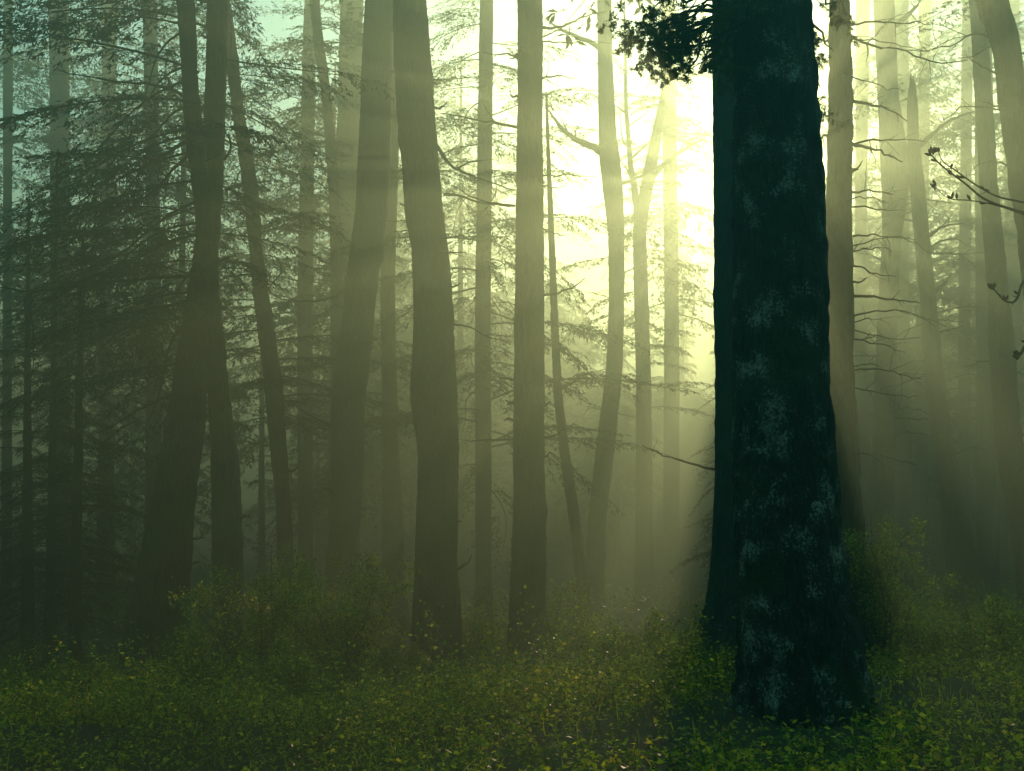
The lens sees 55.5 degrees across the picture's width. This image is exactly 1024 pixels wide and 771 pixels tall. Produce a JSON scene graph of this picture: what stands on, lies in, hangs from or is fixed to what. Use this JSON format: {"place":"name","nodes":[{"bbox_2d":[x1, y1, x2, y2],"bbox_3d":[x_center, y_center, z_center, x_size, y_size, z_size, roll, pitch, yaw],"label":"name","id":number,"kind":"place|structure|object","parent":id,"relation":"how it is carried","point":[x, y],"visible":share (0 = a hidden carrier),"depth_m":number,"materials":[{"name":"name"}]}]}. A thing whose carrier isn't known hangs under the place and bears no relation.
{"place":"outdoors","nodes":[
{"label":"outdoors","id":0,"kind":"place"},
{"bbox_2d":[0,503,1023,770],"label":"ground","id":1,"kind":"structure","parent":0,"point":[692,575],"depth_m":5.98,"materials":[{"name":"green plant"}]},
{"bbox_2d":[0,285,36,557],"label":"forest tree","id":2,"kind":"object","parent":1,"relation":"on","point":[13,448],"visible":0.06,"depth_m":37.06,"materials":[{"name":"green plant"}]},
{"bbox_2d":[0,38,45,542],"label":"forest tree","id":3,"kind":"object","parent":1,"relation":"on","point":[12,400],"visible":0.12,"depth_m":28.85,"materials":[{"name":"green plant"}]},
{"bbox_2d":[0,652,64,705],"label":"shrub","id":4,"kind":"object","parent":1,"relation":"on","point":[25,679],"visible":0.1,"depth_m":8.90,"materials":[{"name":"green plant"}]},
{"bbox_2d":[0,200,138,677],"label":"young fir","id":5,"kind":"object","parent":1,"relation":"on","point":[27,614],"visible":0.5,"depth_m":13.88,"materials":[{"name":"green plant"}]},
{"bbox_2d":[0,0,140,611],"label":"forest tree","id":6,"kind":"object","parent":1,"relation":"on","point":[8,98],"visible":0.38,"depth_m":25.62,"materials":[{"name":"green plant"}]},
{"bbox_2d":[0,149,149,669],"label":"young fir","id":7,"kind":"object","parent":1,"relation":"on","point":[51,601],"visible":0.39,"depth_m":14.48,"materials":[{"name":"green plant"}]},
{"bbox_2d":[0,228,159,678],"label":"young fir","id":8,"kind":"object","parent":1,"relation":"on","point":[76,612],"visible":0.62,"depth_m":13.15,"materials":[{"name":"green plant"}]},
{"bbox_2d":[32,656,129,720],"bbox_3d":[-3.782,2.679,8.556,0.925,0.723,0.757,-2,-6,21],"label":"shrub","id":9,"kind":"object","parent":1,"relation":"on","point":[85,681],"visible":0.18,"depth_m":8.49,"materials":[{"name":"green plant"}]},
{"bbox_2d":[13,34,179,595],"bbox_3d":[-12.526,-2.044,30.149,5.442,17.308,8.386,3,-7,-25],"label":"forest tree","id":10,"kind":"object","parent":1,"relation":"on","point":[121,472],"visible":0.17,"depth_m":30.09,"materials":[{"name":"green plant"}]},
{"bbox_2d":[0,0,203,622],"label":"forest tree","id":11,"kind":"object","parent":1,"relation":"on","point":[59,86],"visible":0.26,"depth_m":24.67,"materials":[{"name":"green plant"}]},
{"bbox_2d":[0,0,209,608],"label":"forest tree","id":12,"kind":"object","parent":1,"relation":"on","point":[110,476],"visible":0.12,"depth_m":26.99,"materials":[{"name":"green plant"}]},
{"bbox_2d":[12,194,211,573],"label":"forest tree","id":13,"kind":"object","parent":1,"relation":"on","point":[133,525],"visible":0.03,"depth_m":40.49,"materials":[{"name":"green plant"}]},
{"bbox_2d":[0,0,298,523],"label":"forest tree","id":14,"kind":"object","parent":1,"relation":"on","point":[153,450],"visible":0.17,"depth_m":22.38,"materials":[{"name":"green plant"}]},
{"bbox_2d":[0,0,345,693],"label":"forest tree","id":15,"kind":"object","parent":1,"relation":"on","point":[227,517],"visible":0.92,"depth_m":11.47,"materials":[{"name":"brown plant"}]},
{"bbox_2d":[72,0,296,569],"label":"forest tree","id":16,"kind":"object","parent":1,"relation":"on","point":[150,463],"visible":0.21,"depth_m":22.21,"materials":[{"name":"green plant"}]},
{"bbox_2d":[153,622,237,698],"bbox_3d":[-2.934,2.615,8.906,0.748,0.889,0.999,3,-6,-24],"label":"shrub","id":17,"kind":"object","parent":1,"relation":"on","point":[191,647],"visible":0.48,"depth_m":8.69,"materials":[{"name":"green plant"}]},
{"bbox_2d":[0,0,394,685],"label":"forest tree","id":18,"kind":"object","parent":1,"relation":"on","point":[166,556],"visible":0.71,"depth_m":11.82,"materials":[{"name":"brown plant"}]},
{"bbox_2d":[231,749,248,770],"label":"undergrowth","id":19,"kind":"object","parent":1,"relation":"on","point":[246,764],"visible":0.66,"depth_m":5.31,"materials":[{"name":"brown plant"}]},
{"bbox_2d":[164,540,323,698],"bbox_3d":[-2.542,2.318,9.191,1.414,1.714,1.179,3,-7,-26],"label":"shrub","id":20,"kind":"object","parent":1,"relation":"on","point":[268,627],"visible":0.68,"depth_m":9.20,"materials":[{"name":"green plant"}]},
{"bbox_2d":[127,114,367,583],"bbox_3d":[-8.616,-1.227,33.689,7.847,16.434,7.734,0,-6,0],"label":"forest tree","id":21,"kind":"object","parent":1,"relation":"on","point":[261,482],"visible":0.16,"depth_m":33.00,"materials":[{"name":"green plant"}]},
{"bbox_2d":[119,0,412,640],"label":"forest tree","id":22,"kind":"object","parent":1,"relation":"on","point":[273,380],"visible":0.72,"depth_m":15.62,"materials":[{"name":"green plant"}]},
{"bbox_2d":[225,626,333,716],"bbox_3d":[-1.891,2.398,8.029,0.781,0.782,0.836,0,-6,0],"label":"shrub","id":23,"kind":"object","parent":1,"relation":"on","point":[281,663],"visible":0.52,"depth_m":7.81,"materials":[{"name":"green plant"}]},
{"bbox_2d":[203,178,406,565],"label":"forest tree","id":24,"kind":"object","parent":1,"relation":"on","point":[317,554],"visible":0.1,"depth_m":44.38,"materials":[{"name":"green plant"}]},
{"bbox_2d":[133,0,493,611],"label":"forest tree","id":25,"kind":"object","parent":1,"relation":"on","point":[305,494],"visible":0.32,"depth_m":24.10,"materials":[{"name":"green plant"}]},
{"bbox_2d":[246,550,391,691],"bbox_3d":[-2.267,2.664,10.675,1.281,1.818,1.931,-2,-6,15],"label":"shrub","id":26,"kind":"object","parent":1,"relation":"on","point":[305,648],"visible":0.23,"depth_m":10.54,"materials":[{"name":"green plant"}]},
{"bbox_2d":[227,63,415,574],"bbox_3d":[-4.712,-1.565,27.152,5.851,15.630,5.789,0,-6,0],"label":"forest tree","id":27,"kind":"object","parent":1,"relation":"on","point":[326,416],"visible":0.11,"depth_m":26.70,"materials":[{"name":"green plant"}]},
{"bbox_2d":[273,0,394,650],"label":"forest tree","id":28,"kind":"object","parent":1,"relation":"on","point":[346,424],"visible":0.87,"depth_m":15.53,"materials":[{"name":"grey plant"}]},
{"bbox_2d":[232,0,448,614],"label":"forest tree","id":29,"kind":"object","parent":1,"relation":"on","point":[349,116],"visible":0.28,"depth_m":22.48,"materials":[{"name":"green plant"}]},
{"bbox_2d":[229,0,456,411],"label":"forest tree","id":30,"kind":"object","parent":1,"relation":"on","point":[335,261],"visible":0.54,"depth_m":19.28,"materials":[{"name":"green plant"}]},
{"bbox_2d":[275,547,423,706],"bbox_3d":[-1.524,2.263,8.917,1.437,1.547,1.166,-6,-8,43],"label":"shrub","id":31,"kind":"object","parent":1,"relation":"on","point":[354,624],"visible":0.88,"depth_m":8.85,"materials":[{"name":"green plant"}]},
{"bbox_2d":[257,159,473,564],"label":"forest tree","id":32,"kind":"object","parent":1,"relation":"on","point":[376,546],"visible":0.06,"depth_m":46.98,"materials":[{"name":"green plant"}]},
{"bbox_2d":[293,175,498,545],"bbox_3d":[-4.022,-0.313,33.565,6.101,14.853,6.865,4,-7,-34],"label":"forest tree","id":33,"kind":"object","parent":1,"relation":"on","point":[412,443],"visible":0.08,"depth_m":33.33,"materials":[{"name":"green plant"}]},
{"bbox_2d":[365,632,433,700],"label":"shrub","id":34,"kind":"object","parent":1,"relation":"on","point":[395,657],"visible":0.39,"depth_m":11.13,"materials":[{"name":"green plant"}]},
{"bbox_2d":[308,0,506,634],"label":"forest tree","id":35,"kind":"object","parent":1,"relation":"on","point":[393,545],"visible":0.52,"depth_m":17.94,"materials":[{"name":"grey plant"}]},
{"bbox_2d":[359,300,464,550],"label":"forest tree","id":36,"kind":"object","parent":1,"relation":"on","point":[377,498],"depth_m":55.55,"materials":[{"name":"grey plant"}]},
{"bbox_2d":[315,61,513,581],"bbox_3d":[-3.272,-2.206,35.487,8.011,18.979,7.494,0,-6,0],"label":"forest tree","id":37,"kind":"object","parent":1,"relation":"on","point":[411,526],"visible":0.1,"depth_m":34.71,"materials":[{"name":"green plant"}]},
{"bbox_2d":[362,294,511,557],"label":"forest tree","id":38,"kind":"object","parent":1,"relation":"on","point":[378,537],"visible":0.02,"depth_m":47.96,"materials":[{"name":"green plant"}]},
{"bbox_2d":[434,721,454,751],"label":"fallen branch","id":39,"kind":"object","parent":1,"relation":"on","point":[437,725],"visible":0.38,"depth_m":5.40,"materials":[{"name":"brown wood"}]},
{"bbox_2d":[384,0,514,679],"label":"forest tree","id":40,"kind":"object","parent":1,"relation":"on","point":[433,394],"visible":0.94,"depth_m":12.91,"materials":[{"name":"brown plant"}]},
{"bbox_2d":[395,58,545,593],"bbox_3d":[-1.702,-1.968,30.578,5.938,17.233,5.253,-5,-8,40],"label":"forest tree","id":41,"kind":"object","parent":1,"relation":"on","point":[461,556],"visible":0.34,"depth_m":30.24,"materials":[{"name":"green plant"}]},
{"bbox_2d":[397,148,550,564],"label":"forest tree","id":42,"kind":"object","parent":1,"relation":"on","point":[467,539],"visible":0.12,"depth_m":43.96,"materials":[{"name":"green plant"}]},
{"bbox_2d":[462,604,504,669],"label":"shrub","id":43,"kind":"object","parent":1,"relation":"on","point":[483,626],"visible":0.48,"depth_m":13.24,"materials":[{"name":"green plant"}]},
{"bbox_2d":[290,0,698,631],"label":"forest tree","id":44,"kind":"object","parent":1,"relation":"on","point":[484,232],"visible":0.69,"depth_m":17.90,"materials":[{"name":"green plant"}]},
{"bbox_2d":[405,289,586,564],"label":"forest tree","id":45,"kind":"object","parent":1,"relation":"on","point":[550,534],"visible":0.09,"depth_m":47.66,"materials":[{"name":"green plant"}]},
{"bbox_2d":[0,564,1023,770],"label":"undergrowth","id":46,"kind":"object","parent":1,"relation":"on","point":[532,686],"visible":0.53,"depth_m":6.01,"materials":[{"name":"green plant"}]},
{"bbox_2d":[435,0,613,678],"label":"forest tree","id":47,"kind":"object","parent":1,"relation":"on","point":[528,553],"visible":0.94,"depth_m":12.47,"materials":[{"name":"brown plant"}]},
{"bbox_2d":[463,148,613,526],"bbox_3d":[0.377,-1.066,37.178,7.394,17.236,7.186,0,-6,0],"label":"forest tree","id":48,"kind":"object","parent":1,"relation":"on","point":[563,362],"visible":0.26,"depth_m":37.58,"materials":[{"name":"green plant"}]},
{"bbox_2d":[491,290,590,539],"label":"forest tree","id":49,"kind":"object","parent":1,"relation":"on","point":[545,356],"depth_m":58.21,"materials":[{"name":"green plant"}]},
{"bbox_2d":[465,283,660,565],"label":"forest tree","id":50,"kind":"object","parent":1,"relation":"on","point":[629,557],"visible":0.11,"depth_m":47.47,"materials":[{"name":"green plant"}]},
{"bbox_2d":[545,98,592,621],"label":"forest tree","id":51,"kind":"object","parent":1,"relation":"on","point":[576,534],"visible":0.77,"depth_m":17.98,"materials":[{"name":"brown plant"}]},
{"bbox_2d":[545,382,593,514],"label":"forest tree","id":52,"kind":"object","parent":1,"relation":"on","point":[586,413],"depth_m":56.85,"materials":[{"name":"green plant"}]},
{"bbox_2d":[542,575,605,672],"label":"shrub","id":53,"kind":"object","parent":1,"relation":"on","point":[575,641],"visible":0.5,"depth_m":12.46,"materials":[{"name":"green plant"}]},
{"bbox_2d":[551,386,663,577],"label":"forest tree","id":54,"kind":"object","parent":1,"relation":"on","point":[627,462],"visible":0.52,"depth_m":36.56,"materials":[{"name":"grey plant"}]},
{"bbox_2d":[542,0,677,615],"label":"forest tree","id":55,"kind":"object","parent":1,"relation":"on","point":[606,149],"visible":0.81,"depth_m":21.29,"materials":[{"name":"grey plant"}]},
{"bbox_2d":[591,615,638,649],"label":"shrub","id":56,"kind":"object","parent":1,"relation":"on","point":[606,631],"visible":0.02,"depth_m":12.70,"materials":[{"name":"green plant"}]},
{"bbox_2d":[605,232,635,542],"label":"forest tree","id":57,"kind":"object","parent":1,"relation":"on","point":[626,349],"visible":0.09,"depth_m":49.29,"materials":[{"name":"grey plant"}]},
{"bbox_2d":[544,203,698,565],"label":"forest tree","id":58,"kind":"object","parent":1,"relation":"on","point":[611,543],"visible":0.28,"depth_m":43.94,"materials":[{"name":"grey plant"}]},
{"bbox_2d":[545,380,709,560],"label":"forest tree","id":59,"kind":"object","parent":1,"relation":"on","point":[659,432],"visible":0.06,"depth_m":48.55,"materials":[{"name":"grey plant"}]},
{"bbox_2d":[602,390,662,536],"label":"forest tree","id":60,"kind":"object","parent":1,"relation":"on","point":[654,397],"depth_m":58.70,"materials":[{"name":"grey plant"}]},
{"bbox_2d":[578,0,714,609],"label":"forest tree","id":61,"kind":"object","parent":1,"relation":"on","point":[643,565],"visible":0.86,"depth_m":25.14,"materials":[{"name":"grey plant"}]},
{"bbox_2d":[579,0,714,591],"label":"forest tree","id":62,"kind":"object","parent":1,"relation":"on","point":[671,502],"visible":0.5,"depth_m":31.06,"materials":[{"name":"grey plant"}]},
{"bbox_2d":[584,376,714,563],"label":"forest tree","id":63,"kind":"object","parent":1,"relation":"on","point":[702,429],"visible":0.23,"depth_m":47.78,"materials":[{"name":"grey plant"}]},
{"bbox_2d":[605,606,696,658],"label":"shrub","id":64,"kind":"object","parent":1,"relation":"on","point":[653,617],"visible":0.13,"depth_m":9.90,"materials":[{"name":"green plant"}]},
{"bbox_2d":[625,384,714,533],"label":"forest tree","id":65,"kind":"object","parent":1,"relation":"on","point":[699,392],"visible":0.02,"depth_m":57.99,"materials":[{"name":"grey plant"}]},
{"bbox_2d":[631,633,736,699],"bbox_3d":[1.362,2.258,7.622,0.912,0.599,0.718,0,-6,0],"label":"shrub","id":66,"kind":"object","parent":1,"relation":"on","point":[674,650],"visible":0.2,"depth_m":7.59,"materials":[{"name":"green plant"}]},
{"bbox_2d":[661,200,708,561],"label":"forest tree","id":67,"kind":"object","parent":1,"relation":"on","point":[683,433],"visible":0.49,"depth_m":47.01,"materials":[{"name":"grey plant"}]},
{"bbox_2d":[661,357,714,621],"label":"young fir","id":68,"kind":"object","parent":1,"relation":"on","point":[706,553],"visible":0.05,"depth_m":18.98,"materials":[{"name":"green plant"}]},
{"bbox_2d":[679,253,697,497],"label":"forest tree","id":69,"kind":"object","parent":1,"relation":"on","point":[680,343],"visible":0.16,"depth_m":55.45,"materials":[{"name":"grey plant"}]},
{"bbox_2d":[642,0,736,685],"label":"forest tree","id":70,"kind":"object","parent":1,"relation":"on","point":[720,595],"visible":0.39,"depth_m":8.93,"materials":[{"name":"grey plant"}]},
{"bbox_2d":[597,0,878,727],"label":"forest tree","id":71,"kind":"object","parent":1,"relation":"on","point":[800,638],"visible":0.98,"depth_m":5.43,"materials":[{"name":"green plant"}]},
{"bbox_2d":[513,0,966,671],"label":"forest tree","id":72,"kind":"object","parent":1,"relation":"on","point":[839,222],"visible":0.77,"depth_m":8.88,"materials":[{"name":"grey plant"}]},
{"bbox_2d":[853,304,931,563],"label":"forest tree","id":73,"kind":"object","parent":1,"relation":"on","point":[913,451],"depth_m":41.65,"materials":[{"name":"grey plant"}]},
{"bbox_2d":[815,0,972,575],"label":"forest tree","id":74,"kind":"object","parent":1,"relation":"on","point":[862,67],"visible":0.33,"depth_m":27.41,"materials":[{"name":"grey plant"}]},
{"bbox_2d":[823,0,969,613],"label":"forest tree","id":75,"kind":"object","parent":1,"relation":"on","point":[893,170],"visible":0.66,"depth_m":18.21,"materials":[{"name":"grey plant"}]},
{"bbox_2d":[853,283,939,552],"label":"forest tree","id":76,"kind":"object","parent":1,"relation":"on","point":[870,474],"visible":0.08,"depth_m":35.66,"materials":[{"name":"grey plant"}]},
{"bbox_2d":[852,194,945,553],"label":"forest tree","id":77,"kind":"object","parent":1,"relation":"on","point":[929,451],"visible":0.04,"depth_m":49.30,"materials":[{"name":"grey plant"}]},
{"bbox_2d":[843,511,965,671],"bbox_3d":[3.217,1.771,8.245,1.416,1.468,1.265,0,-6,0],"label":"shrub","id":78,"kind":"object","parent":1,"relation":"on","point":[875,586],"visible":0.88,"depth_m":8.33,"materials":[{"name":"green plant"}]},
{"bbox_2d":[911,351,914,538],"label":"forest tree","id":79,"kind":"object","parent":1,"relation":"on","point":[912,461],"depth_m":45.34,"materials":[{"name":"grey plant"}]},
{"bbox_2d":[820,0,1008,600],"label":"forest tree","id":80,"kind":"object","parent":1,"relation":"on","point":[903,481],"visible":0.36,"depth_m":28.11,"materials":[{"name":"grey plant"}]},
{"bbox_2d":[852,0,976,586],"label":"forest tree","id":81,"kind":"object","parent":1,"relation":"on","point":[921,485],"visible":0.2,"depth_m":33.02,"materials":[{"name":"grey plant"}]},
{"bbox_2d":[854,179,976,474],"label":"forest tree","id":82,"kind":"object","parent":1,"relation":"on","point":[914,317],"visible":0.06,"depth_m":36.16,"materials":[{"name":"grey plant"}]},
{"bbox_2d":[880,599,956,658],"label":"shrub","id":83,"kind":"object","parent":1,"relation":"on","point":[908,617],"visible":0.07,"depth_m":9.04,"materials":[{"name":"green plant"}]},
{"bbox_2d":[852,73,988,625],"bbox_3d":[7.423,-0.674,17.205,2.917,10.078,1.769,0,-6,0],"label":"forest tree","id":84,"kind":"object","parent":1,"relation":"on","point":[961,557],"visible":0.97,"depth_m":16.97,"materials":[{"name":"grey plant"}]},
{"bbox_2d":[909,198,931,549],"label":"forest tree","id":85,"kind":"object","parent":1,"relation":"on","point":[914,321],"visible":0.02,"depth_m":49.40,"materials":[{"name":"grey plant"}]},
{"bbox_2d":[870,321,1003,564],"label":"forest tree","id":86,"kind":"object","parent":1,"relation":"on","point":[931,543],"visible":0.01,"depth_m":46.73,"materials":[{"name":"grey plant"}]},
{"bbox_2d":[852,10,1023,598],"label":"forest tree","id":87,"kind":"object","parent":1,"relation":"on","point":[987,539],"visible":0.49,"depth_m":24.97,"materials":[{"name":"grey plant"}]},
{"bbox_2d":[853,0,1023,526],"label":"forest tree","id":88,"kind":"object","parent":1,"relation":"on","point":[964,418],"visible":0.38,"depth_m":30.47,"materials":[{"name":"grey plant"}]},
{"bbox_2d":[913,261,975,447],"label":"forest tree","id":89,"kind":"object","parent":1,"relation":"on","point":[950,305],"visible":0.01,"depth_m":61.07,"materials":[{"name":"grey plant"}]},
{"bbox_2d":[939,170,977,536],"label":"forest tree","id":90,"kind":"object","parent":1,"relation":"on","point":[956,360],"visible":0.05,"depth_m":47.23,"materials":[{"name":"grey plant"}]},
{"bbox_2d":[906,0,1023,320],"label":"forest tree","id":91,"kind":"object","parent":1,"relation":"on","point":[997,19],"visible":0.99,"depth_m":9.78,"materials":[{"name":"grey plant"}]},
{"bbox_2d":[909,164,1023,556],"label":"forest tree","id":92,"kind":"object","parent":1,"relation":"on","point":[956,325],"visible":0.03,"depth_m":49.42,"materials":[{"name":"grey plant"}]},
{"bbox_2d":[910,0,1023,587],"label":"forest tree","id":93,"kind":"object","parent":1,"relation":"on","point":[1013,261],"visible":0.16,"depth_m":32.17,"materials":[{"name":"grey plant"}]},
{"bbox_2d":[912,196,1023,557],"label":"forest tree","id":94,"kind":"object","parent":1,"relation":"on","point":[932,470],"visible":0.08,"depth_m":40.86,"materials":[{"name":"grey plant"}]},
{"bbox_2d":[924,146,1023,359],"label":"sapling","id":95,"kind":"object","parent":1,"relation":"on","point":[1016,355],"visible":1,"depth_m":4.59,"materials":[{"name":"brown plant"}]},
{"bbox_2d":[931,137,1023,496],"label":"forest tree","id":96,"kind":"object","parent":1,"relation":"on","point":[973,432],"visible":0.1,"depth_m":38.92,"materials":[{"name":"grey plant"}]},
{"bbox_2d":[936,200,1023,550],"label":"forest tree","id":97,"kind":"object","parent":1,"relation":"on","point":[1023,420],"visible":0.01,"depth_m":48.85,"materials":[{"name":"grey plant"}]},
{"bbox_2d":[945,235,1023,561],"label":"forest tree","id":98,"kind":"object","parent":1,"relation":"on","point":[1000,535],"visible":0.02,"depth_m":45.44,"materials":[{"name":"grey plant"}]},
{"bbox_2d":[946,20,1023,228],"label":"forest tree","id":99,"kind":"object","parent":1,"relation":"on","point":[969,160],"visible":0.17,"depth_m":25.21,"materials":[{"name":"grey plant"}]},
{"bbox_2d":[953,593,1023,664],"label":"shrub","id":100,"kind":"object","parent":1,"relation":"on","point":[1001,612],"visible":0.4,"depth_m":8.29,"materials":[{"name":"green plant"}]},
{"bbox_2d":[959,0,1023,613],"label":"forest tree","id":101,"kind":"object","parent":1,"relation":"on","point":[1008,435],"visible":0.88,"depth_m":14.06,"materials":[{"name":"grey plant"}]},
{"bbox_2d":[1008,245,1023,346],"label":"forest tree","id":102,"kind":"object","parent":1,"relation":"on","point":[1017,341],"visible":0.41,"depth_m":28.91,"materials":[{"name":"grey plant"}]},
{"bbox_2d":[0,0,1023,503],"label":"sky","id":103,"kind":"structure","parent":0,"point":[576,201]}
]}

